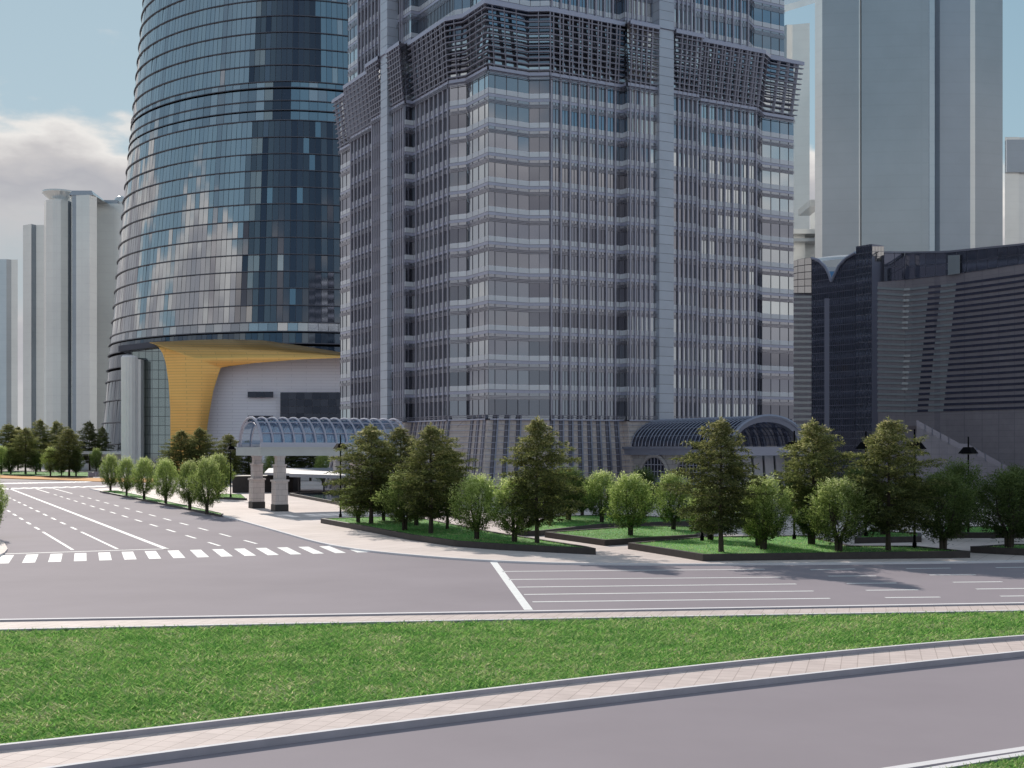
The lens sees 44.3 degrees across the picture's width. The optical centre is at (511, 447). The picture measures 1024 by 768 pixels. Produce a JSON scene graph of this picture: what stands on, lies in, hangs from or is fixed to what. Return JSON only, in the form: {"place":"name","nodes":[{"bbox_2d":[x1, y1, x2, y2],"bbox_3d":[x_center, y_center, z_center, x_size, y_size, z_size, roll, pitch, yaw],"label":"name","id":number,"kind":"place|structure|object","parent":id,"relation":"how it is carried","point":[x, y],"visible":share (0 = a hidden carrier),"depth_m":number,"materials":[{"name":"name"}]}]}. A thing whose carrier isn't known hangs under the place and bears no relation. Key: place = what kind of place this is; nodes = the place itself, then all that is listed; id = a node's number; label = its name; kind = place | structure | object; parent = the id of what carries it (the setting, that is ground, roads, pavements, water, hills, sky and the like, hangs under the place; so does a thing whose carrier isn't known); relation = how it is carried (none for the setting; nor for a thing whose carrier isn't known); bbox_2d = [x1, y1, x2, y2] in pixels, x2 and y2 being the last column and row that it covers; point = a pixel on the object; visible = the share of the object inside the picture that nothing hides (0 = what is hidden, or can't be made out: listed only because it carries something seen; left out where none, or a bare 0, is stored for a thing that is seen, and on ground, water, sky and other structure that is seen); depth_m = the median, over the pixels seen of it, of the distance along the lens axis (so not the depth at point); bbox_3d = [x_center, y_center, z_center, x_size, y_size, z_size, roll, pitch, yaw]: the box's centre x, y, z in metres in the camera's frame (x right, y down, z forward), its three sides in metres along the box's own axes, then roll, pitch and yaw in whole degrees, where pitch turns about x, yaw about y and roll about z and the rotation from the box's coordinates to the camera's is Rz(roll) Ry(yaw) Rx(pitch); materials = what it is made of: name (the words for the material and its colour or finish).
{"place":"outdoors","nodes":[
{"label":"outdoors","id":0,"kind":"place"},
{"bbox_2d":[0,475,146,481],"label":"path","id":1,"kind":"structure","parent":0,"point":[53,478],"depth_m":283.83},
{"bbox_2d":[0,471,87,476],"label":"planter","id":2,"kind":"object","parent":1,"relation":"on","point":[53,474],"visible":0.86,"depth_m":321.45,"materials":[{"name":"stone"}]},
{"bbox_2d":[5,426,46,473],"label":"conifer tree","id":3,"kind":"object","parent":2,"relation":"on","point":[30,443],"visible":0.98,"depth_m":325.18,"materials":[{"name":"green plant"}]},
{"bbox_2d":[43,428,91,475],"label":"conifer tree","id":4,"kind":"object","parent":2,"relation":"on","point":[68,434],"visible":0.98,"depth_m":302.51,"materials":[{"name":"green plant"}]},
{"bbox_2d":[0,463,320,480],"bbox_3d":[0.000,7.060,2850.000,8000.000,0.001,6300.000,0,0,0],"label":"ground","id":5,"kind":"structure","parent":0,"point":[84,468],"depth_m":335.22,"materials":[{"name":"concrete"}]},
{"bbox_2d":[0,259,17,445],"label":"hazy tower","id":6,"kind":"structure","parent":5,"relation":"on","point":[9,341],"depth_m":900.85,"materials":[{"name":"concrete"}]},
{"bbox_2d":[0,424,29,463],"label":"conifer tree","id":7,"kind":"object","parent":5,"relation":"on","point":[7,429],"visible":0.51,"depth_m":370.12,"materials":[{"name":"green plant"}]},
{"bbox_2d":[23,224,43,460],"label":"hazy tower","id":8,"kind":"structure","parent":5,"relation":"on","point":[33,322],"depth_m":622.80,"materials":[{"name":"concrete"}]},
{"bbox_2d":[20,418,50,470],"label":"conifer tree","id":9,"kind":"object","parent":5,"relation":"on","point":[40,429],"visible":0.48,"depth_m":381.15,"materials":[{"name":"green plant"}]},
{"bbox_2d":[42,189,71,450],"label":"hazy tower","id":10,"kind":"structure","parent":5,"relation":"on","point":[57,305],"depth_m":599.50,"materials":[{"name":"concrete"}]},
{"bbox_2d":[38,420,76,470],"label":"conifer tree","id":11,"kind":"object","parent":5,"relation":"on","point":[57,426],"visible":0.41,"depth_m":380.91,"materials":[{"name":"green plant"}]},
{"bbox_2d":[69,191,107,462],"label":"hazy tower","id":12,"kind":"structure","parent":5,"relation":"on","point":[84,307],"depth_m":589.90,"materials":[{"name":"concrete"}]},
{"bbox_2d":[76,420,106,469],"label":"conifer tree","id":13,"kind":"object","parent":5,"relation":"on","point":[88,437],"visible":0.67,"depth_m":392.29,"materials":[{"name":"green plant"}]},
{"bbox_2d":[97,196,123,449],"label":"hazy tower","id":14,"kind":"structure","parent":5,"relation":"on","point":[109,220],"depth_m":610.00,"materials":[{"name":"concrete"}]},
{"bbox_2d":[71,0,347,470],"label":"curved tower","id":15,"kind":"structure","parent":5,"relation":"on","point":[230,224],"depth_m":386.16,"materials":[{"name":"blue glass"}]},
{"bbox_2d":[118,339,339,472],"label":"podium hall","id":16,"kind":"structure","parent":5,"relation":"on","point":[169,389],"depth_m":362.90,"materials":[{"name":"white glass"}]},
{"bbox_2d":[280,392,339,419],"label":"window","id":17,"kind":"structure","parent":16,"relation":"in","point":[319,405],"depth_m":362.59,"materials":[{"name":"black glass"}]},
{"bbox_2d":[784,23,809,228],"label":"hazy tower","id":18,"kind":"structure","parent":5,"relation":"on","point":[797,42],"depth_m":520.95,"materials":[{"name":"concrete"}]},
{"bbox_2d":[794,200,814,260],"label":"hazy block","id":19,"kind":"structure","parent":5,"relation":"on","point":[804,243],"depth_m":480.00,"materials":[{"name":"concrete"}]},
{"bbox_2d":[815,0,1002,266],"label":"hazy tower","id":20,"kind":"structure","parent":5,"relation":"on","point":[908,125],"depth_m":430.00,"materials":[{"name":"concrete"}]},
{"bbox_2d":[794,243,1023,490],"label":"dark building","id":21,"kind":"structure","parent":5,"relation":"on","point":[930,344],"depth_m":228.56,"materials":[{"name":"grey"}]},
{"bbox_2d":[877,406,1023,411],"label":"strip window","id":22,"kind":"structure","parent":21,"relation":"in","point":[1020,407],"depth_m":224.64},
{"bbox_2d":[877,400,1023,406],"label":"strip window","id":23,"kind":"structure","parent":21,"relation":"in","point":[1020,401],"depth_m":225.58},
{"bbox_2d":[877,394,1023,400],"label":"strip window","id":24,"kind":"structure","parent":21,"relation":"in","point":[1019,395],"depth_m":225.03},
{"bbox_2d":[877,388,1023,395],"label":"strip window","id":25,"kind":"structure","parent":21,"relation":"in","point":[1019,389],"depth_m":224.92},
{"bbox_2d":[877,382,1023,389],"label":"strip window","id":26,"kind":"structure","parent":21,"relation":"in","point":[1019,383],"depth_m":225.36,"materials":[{"name":"glass"}]},
{"bbox_2d":[877,376,1023,384],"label":"strip window","id":27,"kind":"structure","parent":21,"relation":"in","point":[1019,377],"depth_m":224.81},
{"bbox_2d":[877,370,1023,378],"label":"strip window","id":28,"kind":"structure","parent":21,"relation":"in","point":[1019,371],"depth_m":225.03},
{"bbox_2d":[877,364,1023,372],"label":"strip window","id":29,"kind":"structure","parent":21,"relation":"in","point":[1018,365],"depth_m":224.64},
{"bbox_2d":[877,358,1023,367],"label":"strip window","id":30,"kind":"structure","parent":21,"relation":"in","point":[1018,359],"depth_m":225.19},
{"bbox_2d":[877,352,1023,361],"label":"strip window","id":31,"kind":"structure","parent":21,"relation":"in","point":[1018,353],"depth_m":224.72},
{"bbox_2d":[877,346,1023,356],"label":"strip window","id":32,"kind":"structure","parent":21,"relation":"in","point":[1018,347],"depth_m":225.03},
{"bbox_2d":[877,340,1023,350],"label":"strip window","id":33,"kind":"structure","parent":21,"relation":"in","point":[1018,341],"depth_m":225.11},
{"bbox_2d":[877,334,1023,345],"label":"strip window","id":34,"kind":"structure","parent":21,"relation":"in","point":[1018,335],"depth_m":225.03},
{"bbox_2d":[877,328,1023,339],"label":"strip window","id":35,"kind":"structure","parent":21,"relation":"in","point":[1018,329],"depth_m":224.81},
{"bbox_2d":[877,322,1023,334],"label":"strip window","id":36,"kind":"structure","parent":21,"relation":"in","point":[1018,323],"depth_m":225.27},
{"bbox_2d":[877,316,1023,328],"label":"strip window","id":37,"kind":"structure","parent":21,"relation":"in","point":[1018,317],"depth_m":225.03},
{"bbox_2d":[877,310,1023,323],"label":"strip window","id":38,"kind":"structure","parent":21,"relation":"in","point":[1018,311],"depth_m":225.36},
{"bbox_2d":[877,304,1023,317],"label":"strip window","id":39,"kind":"structure","parent":21,"relation":"in","point":[1018,305],"depth_m":225.03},
{"bbox_2d":[877,298,1023,312],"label":"strip window","id":40,"kind":"structure","parent":21,"relation":"in","point":[1018,299],"depth_m":225.36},
{"bbox_2d":[877,292,1023,306],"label":"strip window","id":41,"kind":"structure","parent":21,"relation":"in","point":[1018,293],"depth_m":225.03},
{"bbox_2d":[877,286,1023,301],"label":"strip window","id":42,"kind":"structure","parent":21,"relation":"in","point":[1018,287],"depth_m":225.19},
{"bbox_2d":[877,279,1023,295],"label":"strip window","id":43,"kind":"structure","parent":21,"relation":"in","point":[1017,281],"depth_m":225.03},
{"bbox_2d":[877,273,1023,290],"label":"strip window","id":44,"kind":"structure","parent":21,"relation":"in","point":[1017,275],"depth_m":225.03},
{"bbox_2d":[1005,137,1023,244],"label":"hazy tower","id":45,"kind":"structure","parent":5,"relation":"on","point":[1014,190],"depth_m":700.00,"materials":[{"name":"concrete"}]},
{"bbox_2d":[0,609,1023,743],"bbox_3d":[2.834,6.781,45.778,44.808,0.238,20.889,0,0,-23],"label":"grass","id":46,"kind":"structure","parent":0,"point":[203,682],"depth_m":41.08,"materials":[{"name":"plant"}]},
{"bbox_2d":[0,481,1023,767],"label":"road","id":47,"kind":"structure","parent":0,"point":[78,549],"depth_m":57.01,"materials":[{"name":"asphalt"}]},
{"bbox_2d":[0,635,1023,750],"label":"kerb","id":48,"kind":"structure","parent":47,"relation":"on","point":[149,730],"depth_m":34.46,"materials":[{"name":"concrete"}]},
{"bbox_2d":[0,602,1023,621],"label":"kerb","id":49,"kind":"structure","parent":47,"relation":"on","point":[481,612],"depth_m":52.33,"materials":[{"name":"concrete"}]},
{"bbox_2d":[0,610,1023,632],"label":"kerb","id":50,"kind":"structure","parent":47,"relation":"on","point":[396,622],"depth_m":49.46,"materials":[{"name":"concrete"}]},
{"bbox_2d":[40,650,1023,767],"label":"kerb","id":51,"kind":"structure","parent":47,"relation":"on","point":[263,742],"depth_m":32.73,"materials":[{"name":"concrete"}]},
{"bbox_2d":[884,746,1023,767],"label":"kerb","id":52,"kind":"structure","parent":47,"relation":"on","point":[964,758],"depth_m":27.64,"materials":[{"name":"concrete"}]},
{"bbox_2d":[926,752,1023,767],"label":"kerb","id":53,"kind":"structure","parent":47,"relation":"on","point":[986,760],"depth_m":27.38,"materials":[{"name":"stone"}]},
{"bbox_2d":[0,639,1023,767],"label":"pavement","id":54,"kind":"structure","parent":0,"point":[46,756],"depth_m":33.60,"materials":[{"name":"concrete"}]},
{"bbox_2d":[0,605,1023,628],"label":"pavement","id":55,"kind":"structure","parent":0,"point":[78,623],"depth_m":51.30,"materials":[{"name":"concrete"}]},
{"bbox_2d":[0,0,1023,428],"label":"sky","id":56,"kind":"structure","parent":0,"point":[68,68],"materials":[{"name":"blue"}]},
{"bbox_2d":[90,481,1023,565],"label":"plaza","id":57,"kind":"structure","parent":0,"point":[301,518],"depth_m":90.32,"materials":[{"name":"concrete"}]},
{"bbox_2d":[97,453,119,489],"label":"tree","id":58,"kind":"object","parent":57,"relation":"on","point":[109,462],"visible":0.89,"depth_m":200.24,"materials":[{"name":"green plant"}]},
{"bbox_2d":[100,490,222,516],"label":"planter","id":59,"kind":"object","parent":57,"relation":"on","point":[157,501],"visible":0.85,"depth_m":159.62,"materials":[{"name":"stone"}]},
{"bbox_2d":[115,456,138,494],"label":"tree","id":60,"kind":"object","parent":59,"relation":"on","point":[126,464],"visible":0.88,"depth_m":180.21,"materials":[{"name":"green plant"}]},
{"bbox_2d":[128,457,156,498],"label":"tree","id":61,"kind":"object","parent":59,"relation":"on","point":[144,464],"visible":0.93,"depth_m":167.29,"materials":[{"name":"green plant"}]},
{"bbox_2d":[150,457,180,503],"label":"tree","id":62,"kind":"object","parent":59,"relation":"on","point":[166,487],"visible":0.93,"depth_m":153.97,"materials":[{"name":"green plant"}]},
{"bbox_2d":[173,457,204,509],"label":"tree","id":63,"kind":"object","parent":59,"relation":"on","point":[187,468],"visible":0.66,"depth_m":138.89,"materials":[{"name":"green plant"}]},
{"bbox_2d":[183,453,228,513],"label":"tree","id":64,"kind":"object","parent":59,"relation":"on","point":[198,488],"visible":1,"depth_m":130.64,"materials":[{"name":"green plant"}]},
{"bbox_2d":[153,429,205,477],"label":"conifer tree","id":65,"kind":"object","parent":57,"relation":"on","point":[179,443],"visible":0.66,"depth_m":236.48,"materials":[{"name":"green plant"}]},
{"bbox_2d":[175,426,217,468],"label":"conifer tree","id":66,"kind":"object","parent":57,"relation":"on","point":[203,441],"visible":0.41,"depth_m":240.99,"materials":[{"name":"green plant"}]},
{"bbox_2d":[204,433,249,484],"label":"conifer tree","id":67,"kind":"object","parent":57,"relation":"on","point":[227,438],"visible":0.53,"depth_m":236.55,"materials":[{"name":"green plant"}]},
{"bbox_2d":[214,493,246,499],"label":"planter","id":68,"kind":"object","parent":57,"relation":"on","point":[236,497],"visible":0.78,"depth_m":168.87,"materials":[{"name":"stone"}]},
{"bbox_2d":[205,452,236,495],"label":"tree","id":69,"kind":"object","parent":68,"relation":"on","point":[222,462],"visible":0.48,"depth_m":171.63,"materials":[{"name":"green plant"}]},
{"bbox_2d":[232,475,300,492],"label":"wall","id":70,"kind":"structure","parent":57,"relation":"on","point":[240,483],"depth_m":194.71,"materials":[{"name":"stone"}]},
{"bbox_2d":[264,468,349,493],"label":"pavilion roof","id":71,"kind":"structure","parent":57,"relation":"on","point":[306,472],"depth_m":185.20,"materials":[{"name":"grey"}]},
{"bbox_2d":[289,492,343,504],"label":"water basin","id":72,"kind":"object","parent":57,"relation":"on","point":[321,497],"visible":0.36,"depth_m":173.30,"materials":[{"name":"stone"}]},
{"bbox_2d":[235,416,404,511],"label":"glass vault","id":73,"kind":"object","parent":57,"relation":"on","point":[278,451],"visible":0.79,"depth_m":139.87,"materials":[{"name":"silver metal"}]},
{"bbox_2d":[321,516,595,554],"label":"planter","id":74,"kind":"object","parent":57,"relation":"on","point":[452,535],"visible":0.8,"depth_m":92.78,"materials":[{"name":"stone"}]},
{"bbox_2d":[337,483,377,522],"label":"tree","id":75,"kind":"object","parent":74,"relation":"on","point":[354,513],"visible":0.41,"depth_m":109.61,"materials":[{"name":"green plant"}]},
{"bbox_2d":[322,423,411,523],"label":"conifer tree","id":76,"kind":"object","parent":74,"relation":"on","point":[371,465],"visible":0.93,"depth_m":107.34,"materials":[{"name":"green plant"}]},
{"bbox_2d":[357,426,432,521],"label":"conifer tree","id":77,"kind":"object","parent":74,"relation":"on","point":[400,434],"visible":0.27,"depth_m":110.71,"materials":[{"name":"green plant"}]},
{"bbox_2d":[370,467,429,529],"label":"tree","id":78,"kind":"object","parent":74,"relation":"on","point":[401,512],"visible":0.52,"depth_m":99.29,"materials":[{"name":"green plant"}]},
{"bbox_2d":[389,421,486,533],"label":"conifer tree","id":79,"kind":"object","parent":74,"relation":"on","point":[430,441],"visible":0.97,"depth_m":95.49,"materials":[{"name":"green plant"}]},
{"bbox_2d":[418,447,469,528],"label":"conifer tree","id":80,"kind":"object","parent":74,"relation":"on","point":[447,524],"visible":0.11,"depth_m":101.14,"materials":[{"name":"green plant"}]},
{"bbox_2d":[444,472,500,538],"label":"tree","id":81,"kind":"object","parent":74,"relation":"on","point":[473,486],"visible":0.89,"depth_m":89.41,"materials":[{"name":"green plant"}]},
{"bbox_2d":[483,473,541,541],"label":"tree","id":82,"kind":"object","parent":74,"relation":"on","point":[508,525],"visible":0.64,"depth_m":86.93,"materials":[{"name":"green plant"}]},
{"bbox_2d":[490,416,587,542],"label":"conifer tree","id":83,"kind":"object","parent":74,"relation":"on","point":[533,449],"visible":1,"depth_m":85.77,"materials":[{"name":"green plant"}]},
{"bbox_2d":[325,0,810,499],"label":"office tower","id":84,"kind":"structure","parent":57,"relation":"on","point":[572,221],"depth_m":177.53,"materials":[{"name":"grey"}]},
{"bbox_2d":[518,514,708,535],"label":"planter","id":85,"kind":"object","parent":57,"relation":"on","point":[577,522],"visible":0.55,"depth_m":109.08,"materials":[{"name":"stone"}]},
{"bbox_2d":[555,464,596,519],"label":"tree","id":86,"kind":"object","parent":85,"relation":"on","point":[575,473],"visible":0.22,"depth_m":113.53,"materials":[{"name":"green plant"}]},
{"bbox_2d":[577,468,624,522],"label":"tree","id":87,"kind":"object","parent":85,"relation":"on","point":[600,480],"visible":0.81,"depth_m":109.68,"materials":[{"name":"green plant"}]},
{"bbox_2d":[627,464,660,513],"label":"tree","id":88,"kind":"object","parent":85,"relation":"on","point":[647,476],"visible":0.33,"depth_m":117.83,"materials":[{"name":"green plant"}]},
{"bbox_2d":[545,525,716,545],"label":"planter","id":89,"kind":"object","parent":57,"relation":"on","point":[607,536],"visible":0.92,"depth_m":94.70,"materials":[{"name":"stone"}]},
{"bbox_2d":[600,469,666,534],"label":"tree","id":90,"kind":"object","parent":89,"relation":"on","point":[623,484],"visible":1,"depth_m":93.43,"materials":[{"name":"green plant"}]},
{"bbox_2d":[648,469,694,529],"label":"tree","id":91,"kind":"object","parent":89,"relation":"on","point":[665,513],"visible":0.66,"depth_m":100.16,"materials":[{"name":"green plant"}]},
{"bbox_2d":[622,414,810,501],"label":"entrance porch","id":92,"kind":"object","parent":57,"relation":"on","point":[772,434],"visible":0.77,"depth_m":165.74,"materials":[{"name":"grey glass"}]},
{"bbox_2d":[639,455,669,478],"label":"arched window","id":93,"kind":"structure","parent":92,"relation":"in","point":[657,462],"depth_m":169.65,"materials":[{"name":"grey glass"}]},
{"bbox_2d":[628,535,969,560],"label":"planter","id":94,"kind":"object","parent":57,"relation":"on","point":[740,548],"visible":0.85,"depth_m":80.04,"materials":[{"name":"stone"}]},
{"bbox_2d":[673,485,738,539],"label":"tree","id":95,"kind":"object","parent":94,"relation":"on","point":[710,536],"visible":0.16,"depth_m":89.22,"materials":[{"name":"green plant"}]},
{"bbox_2d":[656,417,774,551],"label":"conifer tree","id":96,"kind":"object","parent":94,"relation":"on","point":[718,502],"visible":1,"depth_m":78.40,"materials":[{"name":"green plant"}]},
{"bbox_2d":[733,472,800,549],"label":"tree","id":97,"kind":"object","parent":94,"relation":"on","point":[762,530],"visible":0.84,"depth_m":80.30,"materials":[{"name":"green plant"}]},
{"bbox_2d":[782,482,834,543],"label":"tree","id":98,"kind":"object","parent":94,"relation":"on","point":[799,527],"visible":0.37,"depth_m":84.85,"materials":[{"name":"green plant"}]},
{"bbox_2d":[767,416,869,543],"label":"conifer tree","id":99,"kind":"object","parent":94,"relation":"on","point":[819,469],"visible":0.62,"depth_m":84.54,"materials":[{"name":"green plant"}]},
{"bbox_2d":[793,475,882,551],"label":"tree","id":100,"kind":"object","parent":94,"relation":"on","point":[835,488],"visible":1,"depth_m":78.84,"materials":[{"name":"green plant"}]},
{"bbox_2d":[847,416,952,550],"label":"conifer tree","id":101,"kind":"object","parent":94,"relation":"on","point":[889,430],"visible":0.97,"depth_m":79.16,"materials":[{"name":"green plant"}]},
{"bbox_2d":[905,467,995,548],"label":"tree","id":102,"kind":"object","parent":94,"relation":"on","point":[948,526],"visible":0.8,"depth_m":80.07,"materials":[{"name":"green plant"}]},
{"bbox_2d":[854,531,921,543],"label":"planter","id":103,"kind":"object","parent":57,"relation":"on","point":[899,537],"visible":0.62,"depth_m":91.56,"materials":[{"name":"stone"}]},
{"bbox_2d":[925,456,994,536],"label":"tree","id":104,"kind":"object","parent":57,"relation":"on","point":[961,470],"visible":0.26,"depth_m":93.42,"materials":[{"name":"green plant"}]},
{"bbox_2d":[944,526,1023,537],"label":"planter","id":105,"kind":"object","parent":57,"relation":"on","point":[975,532],"visible":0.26,"depth_m":96.07,"materials":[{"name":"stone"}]},
{"bbox_2d":[970,544,1023,554],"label":"planter","id":106,"kind":"object","parent":57,"relation":"on","point":[1017,549],"visible":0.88,"depth_m":81.81,"materials":[{"name":"stone"}]},
{"bbox_2d":[962,467,1023,547],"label":"tree","id":107,"kind":"object","parent":106,"relation":"on","point":[1008,484],"visible":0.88,"depth_m":82.04,"materials":[{"name":"green plant"}]},
{"bbox_2d":[929,753,1023,767],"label":"grass","id":108,"kind":"structure","parent":0,"point":[1015,763],"depth_m":27.10,"materials":[{"name":"plant"}]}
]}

